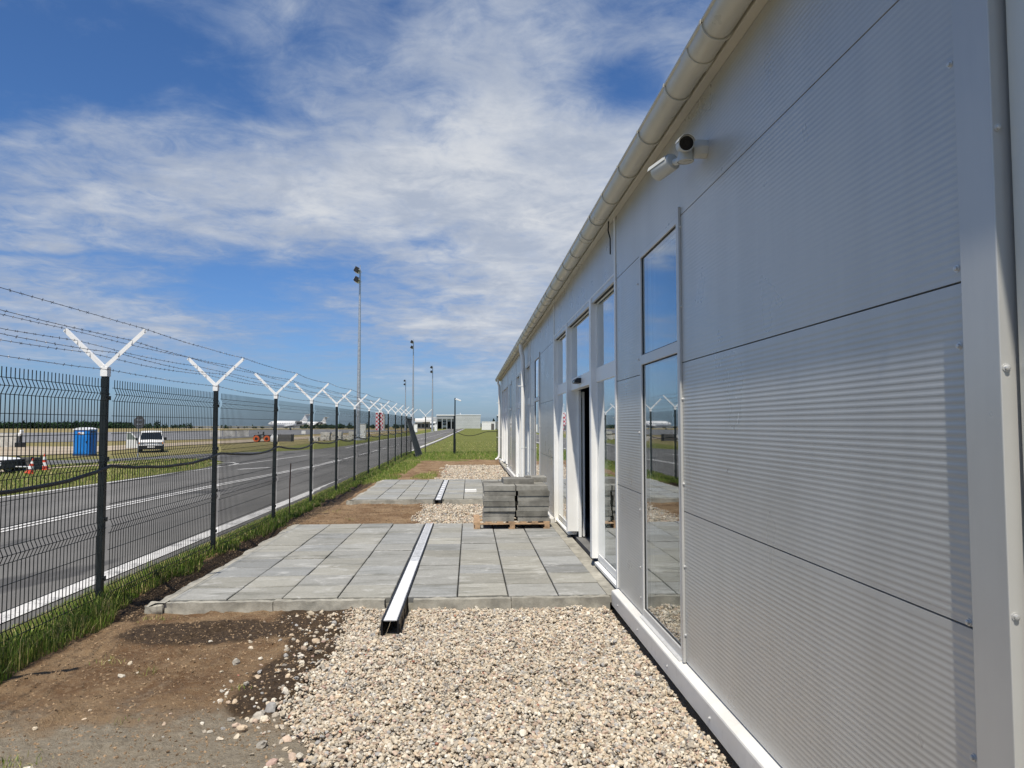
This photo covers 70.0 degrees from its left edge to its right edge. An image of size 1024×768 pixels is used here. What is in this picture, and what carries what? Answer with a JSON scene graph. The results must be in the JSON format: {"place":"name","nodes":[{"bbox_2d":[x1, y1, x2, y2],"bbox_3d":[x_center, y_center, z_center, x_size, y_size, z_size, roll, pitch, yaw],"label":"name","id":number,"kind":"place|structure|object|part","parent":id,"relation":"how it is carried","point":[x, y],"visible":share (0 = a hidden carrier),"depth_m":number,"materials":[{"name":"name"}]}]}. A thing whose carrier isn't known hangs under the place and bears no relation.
{"place":"outdoors","nodes":[
{"label":"outdoors","id":0,"kind":"place"},
{"bbox_2d":[0,462,137,471],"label":"dirt track","id":1,"kind":"structure","parent":0,"point":[76,466],"depth_m":36.67,"materials":[{"name":"beige soil"}]},
{"bbox_2d":[47,451,278,464],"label":"side road","id":2,"kind":"structure","parent":0,"point":[90,461],"depth_m":45.80,"materials":[{"name":"grey asphalt"}]},
{"bbox_2d":[0,432,384,454],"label":"sand track","id":3,"kind":"structure","parent":0,"point":[51,449],"depth_m":72.13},
{"bbox_2d":[0,429,400,441],"bbox_3d":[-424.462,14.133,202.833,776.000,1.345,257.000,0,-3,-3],"label":"apron","id":4,"kind":"object","parent":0,"point":[170,434],"visible":0.42,"depth_m":155.97,"materials":[{"name":"grey concrete"}]},
{"bbox_2d":[209,430,221,436],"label":"concrete block","id":5,"kind":"object","parent":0,"point":[219,431],"depth_m":142.83,"materials":[{"name":"grey concrete"}]},
{"bbox_2d":[225,431,233,435],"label":"concrete block","id":6,"kind":"object","parent":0,"point":[231,433],"depth_m":143.82,"materials":[{"name":"grey concrete"}]},
{"bbox_2d":[0,429,463,630],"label":"road","id":7,"kind":"structure","parent":0,"point":[163,481],"depth_m":15.64,"materials":[{"name":"grey asphalt"}]},
{"bbox_2d":[0,466,220,497],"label":"road marking","id":8,"kind":"object","parent":7,"relation":"on","point":[92,484],"visible":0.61,"depth_m":22.54,"materials":[{"name":"paint"}]},
{"bbox_2d":[1,461,330,529],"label":"road marking","id":9,"kind":"object","parent":7,"relation":"on","point":[127,502],"visible":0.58,"depth_m":17.27,"materials":[{"name":"paint"}]},
{"bbox_2d":[1,460,339,531],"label":"road marking","id":10,"kind":"object","parent":7,"relation":"on","point":[137,502],"visible":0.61,"depth_m":17.06,"materials":[{"name":"paint"}]},
{"bbox_2d":[0,429,462,623],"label":"road marking","id":11,"kind":"object","parent":7,"relation":"on","point":[156,554],"visible":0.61,"depth_m":9.80,"materials":[{"name":"paint"}]},
{"bbox_2d":[237,430,248,435],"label":"concrete block","id":12,"kind":"object","parent":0,"point":[239,432],"depth_m":144.70,"materials":[{"name":"grey concrete"}]},
{"bbox_2d":[0,0,711,426],"label":"sky","id":13,"kind":"structure","parent":0,"point":[217,175],"materials":[{"name":"blue"}]},
{"bbox_2d":[0,427,739,767],"bbox_3d":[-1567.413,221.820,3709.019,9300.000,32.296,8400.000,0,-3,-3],"label":"ground","id":14,"kind":"structure","parent":0,"point":[52,731],"depth_m":5.07,"materials":[{"name":"brown soil"}]},
{"bbox_2d":[0,434,22,446],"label":"concrete block","id":15,"kind":"object","parent":14,"relation":"on","point":[6,441],"depth_m":76.25,"materials":[{"name":"white concrete"}]},
{"bbox_2d":[0,457,28,472],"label":"trailer","id":16,"kind":"object","parent":14,"relation":"on","point":[10,464],"visible":0.71,"depth_m":31.84,"materials":[{"name":"black metal"}]},
{"bbox_2d":[15,430,24,446],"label":"runway lamp","id":17,"kind":"object","parent":14,"relation":"on","point":[19,442],"visible":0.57,"depth_m":76.30,"materials":[{"name":"white plastic"}]},
{"bbox_2d":[16,456,42,470],"bbox_3d":[-21.929,3.610,32.939,1.100,0.700,0.800,0,-3,-3],"label":"crate","id":18,"kind":"object","parent":14,"relation":"on","point":[35,462],"visible":0.23,"depth_m":32.88,"materials":[{"name":"black"}]},
{"bbox_2d":[25,458,33,473],"bbox_3d":[-19.817,3.366,30.171,0.352,0.654,0.352,15,-5,-31],"label":"traffic cone","id":19,"kind":"object","parent":14,"relation":"on","point":[32,465],"visible":0.69,"depth_m":30.12,"materials":[{"name":"plastic"}]},
{"bbox_2d":[42,454,49,469],"bbox_3d":[-21.819,3.637,34.148,0.400,0.760,0.400,0,-3,-3],"label":"traffic cone","id":20,"kind":"object","parent":14,"relation":"on","point":[44,464],"visible":0.4,"depth_m":34.07,"materials":[{"name":"plastic"}]},
{"bbox_2d":[0,420,151,428],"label":"forest","id":21,"kind":"object","parent":14,"relation":"on","point":[40,425],"visible":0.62,"depth_m":421.38,"materials":[{"name":"green plant"}]},
{"bbox_2d":[72,427,97,455],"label":"portable toilet","id":22,"kind":"object","parent":14,"relation":"on","point":[91,451],"visible":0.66,"depth_m":57.03,"materials":[{"name":"blue plastic"}]},
{"bbox_2d":[74,431,87,453],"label":"door","id":23,"kind":"structure","parent":22,"relation":"in","point":[79,432],"depth_m":56.99,"materials":[{"name":"blue plastic"}]},
{"bbox_2d":[0,457,220,494],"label":"grass","id":24,"kind":"structure","parent":14,"relation":"on","point":[55,471],"depth_m":29.34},
{"bbox_2d":[134,417,144,455],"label":"stop sign","id":25,"kind":"object","parent":14,"relation":"on","point":[140,422],"visible":0.78,"depth_m":49.42,"materials":[{"name":"metal"}]},
{"bbox_2d":[126,431,166,451],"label":"van","id":26,"kind":"object","parent":14,"relation":"on","point":[158,439],"visible":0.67,"depth_m":63.26,"materials":[{"name":"white paint"}]},
{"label":"door","id":27,"kind":"part","parent":26,"relation":"part of","materials":[{"name":"white paint"}]},
{"bbox_2d":[144,601,164,613],"bbox_3d":[-3.323,2.170,6.821,0.190,0.261,0.150,0,-3,-3],"label":"concrete haunch","id":28,"kind":"object","parent":14,"relation":"on","point":[156,607],"visible":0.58,"depth_m":6.77,"materials":[{"name":"white concrete"}]},
{"bbox_2d":[0,287,417,643],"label":"perimeter fence","id":29,"kind":"object","parent":14,"relation":"on","point":[252,502],"visible":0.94,"depth_m":8.07,"materials":[{"name":"metal"}]},
{"bbox_2d":[0,431,408,494],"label":"cable","id":30,"kind":"object","parent":29,"relation":"attached to","point":[22,489],"visible":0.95,"depth_m":7.38,"materials":[{"name":"black plastic"}]},
{"bbox_2d":[0,504,422,767],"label":"soil clods","id":31,"kind":"object","parent":14,"relation":"on","point":[153,705],"visible":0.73,"depth_m":5.12,"materials":[{"name":"brown soil"}]},
{"bbox_2d":[164,600,273,614],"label":"kerb","id":32,"kind":"structure","parent":14,"relation":"on","point":[199,607],"depth_m":6.83,"materials":[{"name":"concrete"}]},
{"bbox_2d":[152,524,298,604],"bbox_3d":[-3.478,2.299,9.458,0.207,0.249,5.390,0,-3,-3],"label":"concrete haunch","id":33,"kind":"object","parent":14,"relation":"on","point":[168,598],"visible":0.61,"depth_m":8.24,"materials":[{"name":"grey concrete"}]},
{"bbox_2d":[0,441,498,767],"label":"grass","id":34,"kind":"structure","parent":14,"relation":"on","point":[15,652],"depth_m":7.17,"materials":[{"name":"green plant"}]},
{"bbox_2d":[189,426,309,427],"bbox_3d":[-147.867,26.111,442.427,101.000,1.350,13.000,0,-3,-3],"label":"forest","id":35,"kind":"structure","parent":14,"relation":"on","point":[239,427],"depth_m":435.79,"materials":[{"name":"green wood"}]},
{"bbox_2d":[253,433,267,441],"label":"road roller","id":36,"kind":"object","parent":14,"relation":"on","point":[255,437],"visible":0.53,"depth_m":101.71,"materials":[{"name":"orange paint"}]},
{"bbox_2d":[278,434,293,441],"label":"wire crate","id":37,"kind":"object","parent":14,"relation":"on","point":[284,437],"visible":0.62,"depth_m":97.57,"materials":[{"name":"grey metal"}]},
{"bbox_2d":[268,414,309,429],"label":"aircraft","id":38,"kind":"object","parent":14,"relation":"on","point":[293,422],"visible":0.5,"depth_m":304.26,"materials":[{"name":"white metal"}]},
{"bbox_2d":[289,463,290,511],"bbox_3d":[-4.128,2.015,13.599,0.023,1.070,0.036,-2,-4,27],"label":"stake","id":39,"kind":"object","parent":14,"relation":"on","point":[289,486],"visible":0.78,"depth_m":13.59,"materials":[{"name":"black metal"}]},
{"bbox_2d":[111,418,494,428],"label":"forest","id":40,"kind":"object","parent":14,"relation":"on","point":[184,425],"visible":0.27,"depth_m":420.81,"materials":[{"name":"green plant"}]},
{"bbox_2d":[301,417,327,427],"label":"aircraft","id":41,"kind":"object","parent":14,"relation":"on","point":[322,421],"visible":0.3,"depth_m":422.60,"materials":[{"name":"white metal"}]},
{"bbox_2d":[273,598,385,610],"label":"kerb","id":42,"kind":"structure","parent":14,"relation":"on","point":[316,604],"depth_m":6.89,"materials":[{"name":"concrete"}]},
{"bbox_2d":[346,500,352,504],"bbox_3d":[-3.565,2.676,16.056,0.189,0.254,0.148,0,-3,-3],"label":"concrete haunch","id":43,"kind":"object","parent":14,"relation":"on","point":[349,502],"visible":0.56,"depth_m":16.01,"materials":[{"name":"grey concrete"}]},
{"bbox_2d":[353,265,361,439],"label":"floodlight mast","id":44,"kind":"object","parent":14,"relation":"on","point":[357,270],"visible":0.88,"depth_m":89.18,"materials":[{"name":"metal"}]},
{"bbox_2d":[360,424,365,439],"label":"electrical cabinet","id":45,"kind":"object","parent":14,"relation":"on","point":[364,432],"visible":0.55,"depth_m":88.86,"materials":[{"name":"metal"}]},
{"bbox_2d":[351,480,383,499],"bbox_3d":[-3.741,2.821,18.929,0.237,0.246,5.820,0,-3,-3],"label":"concrete haunch","id":46,"kind":"object","parent":14,"relation":"on","point":[360,494],"visible":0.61,"depth_m":18.47,"materials":[{"name":"grey concrete"}]},
{"bbox_2d":[7,605,730,767],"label":"gravel","id":47,"kind":"structure","parent":14,"relation":"on","point":[546,701],"depth_m":4.67,"materials":[{"name":"beige gravel"}]},
{"bbox_2d":[375,406,384,429],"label":"checkered hut","id":48,"kind":"object","parent":14,"relation":"on","point":[381,424],"visible":0.41,"depth_m":298.53,"materials":[{"name":"metal"}]},
{"bbox_2d":[353,500,432,504],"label":"kerb","id":49,"kind":"structure","parent":14,"relation":"on","point":[406,502],"depth_m":16.07,"materials":[{"name":"concrete"}]},
{"bbox_2d":[403,380,405,430],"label":"floodlight mast","id":50,"kind":"object","parent":14,"relation":"on","point":[405,400],"visible":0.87,"depth_m":244.16,"materials":[{"name":"metal"}]},
{"bbox_2d":[380,523,433,635],"bbox_3d":[-1.206,2.255,9.206,0.162,0.188,6.100,0,-3,-3],"label":"drain channel","id":51,"kind":"object","parent":14,"relation":"on","point":[399,599],"visible":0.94,"depth_m":7.46,"materials":[{"name":"silver metal"}]},
{"bbox_2d":[410,339,413,426],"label":"floodlight mast","id":52,"kind":"object","parent":14,"relation":"on","point":[412,342],"visible":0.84,"depth_m":162.97,"materials":[{"name":"metal"}]},
{"bbox_2d":[406,418,421,456],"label":"loose fence panel","id":53,"kind":"object","parent":14,"relation":"on","point":[416,447],"visible":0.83,"depth_m":40.09,"materials":[{"name":"metal"}]},
{"bbox_2d":[414,424,417,432],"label":"electrical cabinet","id":54,"kind":"object","parent":14,"relation":"on","point":[416,428],"visible":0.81,"depth_m":162.48,"materials":[{"name":"metal"}]},
{"bbox_2d":[430,366,433,431],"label":"floodlight mast","id":55,"kind":"object","parent":14,"relation":"on","point":[431,367],"visible":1,"depth_m":195.81,"materials":[{"name":"metal"}]},
{"bbox_2d":[434,480,448,503],"bbox_3d":[-1.791,2.788,18.954,0.162,0.195,5.800,0,-3,-3],"label":"drain channel","id":56,"kind":"object","parent":14,"relation":"on","point":[440,494],"visible":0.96,"depth_m":17.78,"materials":[{"name":"silver metal"}]},
{"bbox_2d":[454,398,460,453],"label":"lamp post","id":57,"kind":"object","parent":14,"relation":"on","point":[455,399],"visible":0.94,"depth_m":42.99,"materials":[{"name":"black metal"}]},
{"bbox_2d":[419,409,497,452],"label":"cross fence","id":58,"kind":"object","parent":14,"relation":"on","point":[444,420],"visible":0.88,"depth_m":43.99,"materials":[{"name":"metal"}]},
{"bbox_2d":[457,431,497,435],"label":"cable","id":59,"kind":"object","parent":58,"relation":"attached to","point":[478,434],"visible":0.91,"depth_m":43.99,"materials":[{"name":"black plastic"}]},
{"bbox_2d":[413,596,510,610],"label":"kerb","id":60,"kind":"structure","parent":14,"relation":"on","point":[492,603],"depth_m":6.96,"materials":[{"name":"concrete"}]},
{"bbox_2d":[444,499,482,504],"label":"kerb","id":61,"kind":"structure","parent":14,"relation":"on","point":[465,501],"depth_m":16.16,"materials":[{"name":"concrete"}]},
{"bbox_2d":[411,503,530,523],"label":"gravel","id":62,"kind":"structure","parent":14,"relation":"on","point":[454,513],"depth_m":14.27,"materials":[{"name":"beige gravel"}]},
{"bbox_2d":[434,464,509,479],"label":"gravel","id":63,"kind":"structure","parent":14,"relation":"on","point":[477,472],"depth_m":26.47,"materials":[{"name":"beige gravel"}]},
{"bbox_2d":[481,421,494,429],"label":"container","id":64,"kind":"object","parent":14,"relation":"on","point":[488,425],"visible":1,"depth_m":217.59,"materials":[{"name":"white metal"}]},
{"bbox_2d":[511,595,609,613],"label":"kerb","id":65,"kind":"structure","parent":14,"relation":"on","point":[586,601],"depth_m":7.02,"materials":[{"name":"concrete"}]},
{"bbox_2d":[495,0,1023,767],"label":"flat roofed building","id":66,"kind":"structure","parent":14,"relation":"on","point":[761,400],"depth_m":3.07,"materials":[{"name":"silver metal"}]},
{"bbox_2d":[509,381,511,470],"bbox_3d":[-0.015,1.464,25.646,0.120,3.086,1.208,0,-3,-3],"label":"window frame","id":67,"kind":"structure","parent":66,"relation":"in","point":[510,468],"depth_m":25.14,"materials":[{"name":"white metal"}]},
{"bbox_2d":[534,352,539,474],"bbox_3d":[0.579,0.903,15.595,0.108,3.070,1.239,0,-3,-3],"label":"window frame","id":68,"kind":"structure","parent":66,"relation":"in","point":[537,360],"depth_m":15.71,"materials":[{"name":"white metal"}]},
{"bbox_2d":[578,392,584,536],"bbox_3d":[1.022,1.192,11.154,0.030,2.105,0.930,0,-3,-3],"label":"sliding door","id":69,"kind":"structure","parent":66,"relation":"in","point":[582,393],"depth_m":10.71,"materials":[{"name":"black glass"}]},
{"bbox_2d":[639,207,685,662],"bbox_3d":[1.151,0.358,5.541,0.120,3.086,1.208,0,-3,-3],"label":"window frame","id":70,"kind":"structure","parent":66,"relation":"in","point":[656,608],"depth_m":5.67,"materials":[{"name":"white metal"}]},
{"bbox_2d":[647,133,708,180],"bbox_3d":[1.054,-1.419,4.599,0.238,0.162,0.604,1,-3,-9],"label":"security camera","id":71,"kind":"object","parent":66,"relation":"attached to","point":[690,148],"visible":1,"depth_m":4.44,"materials":[{"name":"white plastic"}]},
{"bbox_2d":[169,523,606,611],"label":"pavement","id":72,"kind":"structure","parent":0,"point":[327,561],"depth_m":8.52,"materials":[{"name":"grey concrete"}]},
{"bbox_2d":[473,514,549,528],"bbox_3d":[-0.032,2.259,12.033,1.200,0.111,1.000,0,-3,-3],"label":"pallet","id":73,"kind":"object","parent":72,"relation":"on","point":[510,525],"visible":0.59,"depth_m":11.56,"materials":[{"name":"brown wood"}]},
{"bbox_2d":[482,513,513,521],"bbox_3d":[-0.229,2.151,11.819,0.500,0.079,0.504,0,-3,-3],"label":"paving slab","id":74,"kind":"object","parent":73,"relation":"on","point":[500,519],"depth_m":11.57,"materials":[{"name":"grey concrete"}]},
{"bbox_2d":[483,509,514,516],"bbox_3d":[-0.219,2.071,11.825,0.500,0.079,0.504,0,-3,-4],"label":"paving slab","id":75,"kind":"object","parent":74,"relation":"on","point":[499,513],"depth_m":11.58,"materials":[{"name":"concrete"}]},
{"bbox_2d":[483,506,514,511],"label":"paving slab","id":76,"kind":"object","parent":75,"relation":"on","point":[498,508],"depth_m":11.56,"materials":[{"name":"grey concrete"}]},
{"bbox_2d":[483,501,514,506],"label":"paving slab","id":77,"kind":"object","parent":76,"relation":"on","point":[497,503],"depth_m":11.55,"materials":[{"name":"grey concrete"}]},
{"bbox_2d":[483,493,514,500],"bbox_3d":[-0.220,1.827,11.802,0.500,0.079,0.504,0,-3,-3],"label":"paving slab","id":78,"kind":"object","parent":77,"relation":"on","point":[498,498],"depth_m":11.55,"materials":[{"name":"grey concrete"}]},
{"bbox_2d":[484,491,515,495],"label":"paving slab","id":79,"kind":"object","parent":78,"relation":"on","point":[499,493],"depth_m":11.59,"materials":[{"name":"concrete"}]},
{"bbox_2d":[483,483,514,490],"bbox_3d":[-0.209,1.667,11.828,0.500,0.079,0.504,0,-3,-3],"label":"paving slab","id":80,"kind":"object","parent":79,"relation":"on","point":[497,487],"depth_m":11.59,"materials":[{"name":"grey concrete"}]},
{"bbox_2d":[483,481,501,483],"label":"paving slab","id":81,"kind":"object","parent":80,"relation":"on","point":[492,482],"depth_m":12.27,"materials":[{"name":"grey concrete"}]},
{"bbox_2d":[516,516,548,521],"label":"paving slab","id":82,"kind":"object","parent":73,"relation":"on","point":[531,518],"depth_m":11.60,"materials":[{"name":"grey concrete"}]},
{"bbox_2d":[515,508,547,516],"bbox_3d":[0.307,2.071,11.834,0.500,0.079,0.504,0,-3,-3],"label":"paving slab","id":83,"kind":"object","parent":82,"relation":"on","point":[531,513],"depth_m":11.59,"materials":[{"name":"grey concrete"}]},
{"bbox_2d":[515,503,548,510],"bbox_3d":[0.320,1.991,11.838,0.500,0.079,0.504,0,-3,-4],"label":"paving slab","id":84,"kind":"object","parent":83,"relation":"on","point":[531,508],"depth_m":11.59,"materials":[{"name":"grey concrete"}]},
{"bbox_2d":[516,499,549,505],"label":"paving slab","id":85,"kind":"object","parent":84,"relation":"on","point":[532,503],"depth_m":11.59,"materials":[{"name":"concrete"}]},
{"bbox_2d":[516,493,548,500],"bbox_3d":[0.326,1.830,11.847,0.500,0.079,0.504,0,-3,-3],"label":"paving slab","id":86,"kind":"object","parent":85,"relation":"on","point":[532,498],"depth_m":11.60,"materials":[{"name":"grey concrete"}]},
{"bbox_2d":[516,490,549,495],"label":"paving slab","id":87,"kind":"object","parent":86,"relation":"on","point":[533,493],"depth_m":11.59,"materials":[{"name":"grey concrete"}]},
{"bbox_2d":[514,483,547,490],"bbox_3d":[0.303,1.670,11.869,0.500,0.079,0.504,0,-3,-4],"label":"paving slab","id":88,"kind":"object","parent":87,"relation":"on","point":[533,487],"depth_m":11.63,"materials":[{"name":"grey concrete"}]},
{"bbox_2d":[501,477,533,483],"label":"paving slab","id":89,"kind":"object","parent":88,"relation":"on","point":[517,480],"depth_m":12.00,"materials":[{"name":"concrete"}]},
{"bbox_2d":[414,417,436,428],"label":"terminal building","id":90,"kind":"structure","parent":0,"point":[421,425],"depth_m":315.75,"materials":[{"name":"white concrete"}]},
{"bbox_2d":[355,479,500,500],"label":"pavement","id":91,"kind":"structure","parent":0,"point":[406,489],"depth_m":18.29,"materials":[{"name":"grey concrete"}]},
{"bbox_2d":[436,413,480,428],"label":"garage building","id":92,"kind":"structure","parent":0,"point":[470,424],"depth_m":300.76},
{"bbox_2d":[465,489,476,492],"bbox_3d":[-1.005,2.591,17.757,0.280,0.070,0.160,0,-3,-6],"label":"paving block","id":93,"kind":"object","parent":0,"point":[470,490],"depth_m":17.68,"materials":[{"name":"grey concrete"}]},
{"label":"paving slab","id":94,"kind":"object","parent":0,"visible":0},
{"bbox_2d":[524,475,546,481],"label":"paving slab","id":95,"kind":"object","parent":94,"relation":"on","point":[539,478],"depth_m":12.35,"materials":[{"name":"grey concrete"}]}
]}

